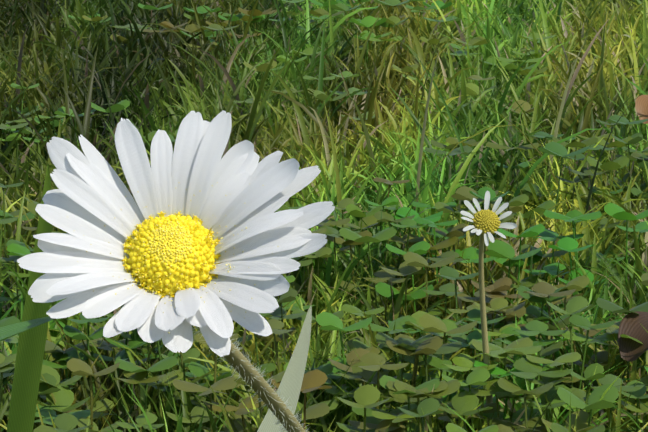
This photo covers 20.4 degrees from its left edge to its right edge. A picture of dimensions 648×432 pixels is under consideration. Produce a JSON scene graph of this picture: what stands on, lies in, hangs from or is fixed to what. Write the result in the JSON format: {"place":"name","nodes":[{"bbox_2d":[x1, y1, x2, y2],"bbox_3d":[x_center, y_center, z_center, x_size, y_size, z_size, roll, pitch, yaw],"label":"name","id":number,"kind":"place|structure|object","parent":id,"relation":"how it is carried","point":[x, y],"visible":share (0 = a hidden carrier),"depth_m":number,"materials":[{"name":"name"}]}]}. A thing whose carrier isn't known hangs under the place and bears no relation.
{"place":"outdoors","nodes":[
{"label":"outdoors","id":0,"kind":"place"},
{"bbox_2d":[0,0,647,431],"bbox_3d":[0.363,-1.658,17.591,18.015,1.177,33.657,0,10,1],"label":"grass field","id":1,"kind":"structure","parent":0,"point":[72,64],"depth_m":12.78,"materials":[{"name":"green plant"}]},
{"bbox_2d":[0,316,55,341],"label":"grass blade","id":2,"kind":"object","parent":1,"relation":"on","point":[8,331],"depth_m":1.38,"materials":[{"name":"green plant"}]},
{"bbox_2d":[7,164,51,431],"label":"grass blade","id":3,"kind":"object","parent":1,"relation":"on","point":[27,372],"depth_m":2.39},
{"bbox_2d":[17,111,334,431],"bbox_3d":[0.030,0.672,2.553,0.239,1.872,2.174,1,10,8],"label":"daisy","id":4,"kind":"object","parent":1,"relation":"on","point":[209,243],"visible":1,"depth_m":1.43,"materials":[{"name":"white plant"}]},
{"bbox_2d":[257,306,311,431],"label":"dry grass blade","id":5,"kind":"object","parent":1,"relation":"on","point":[290,385],"depth_m":2.66,"materials":[{"name":"beige plant"}]},
{"bbox_2d":[0,0,647,431],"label":"clover leaves","id":6,"kind":"object","parent":1,"relation":"on","point":[436,328],"visible":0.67,"depth_m":6.44,"materials":[{"name":"green plant"}]},
{"bbox_2d":[460,191,516,425],"bbox_3d":[0.506,0.485,5.685,0.175,1.151,0.333,0,10,1],"label":"daisy","id":7,"kind":"object","parent":1,"relation":"on","point":[486,224],"visible":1,"depth_m":5.54,"materials":[{"name":"white plant"}]},
{"bbox_2d":[618,311,647,360],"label":"shell","id":8,"kind":"object","parent":1,"relation":"on","point":[629,348],"visible":0.98,"depth_m":6.19,"materials":[{"name":"brown"}]},
{"bbox_2d":[635,95,647,123],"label":"mushroom","id":9,"kind":"object","parent":1,"relation":"on","point":[641,103],"visible":0.84,"depth_m":12.51,"materials":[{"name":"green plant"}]}
]}

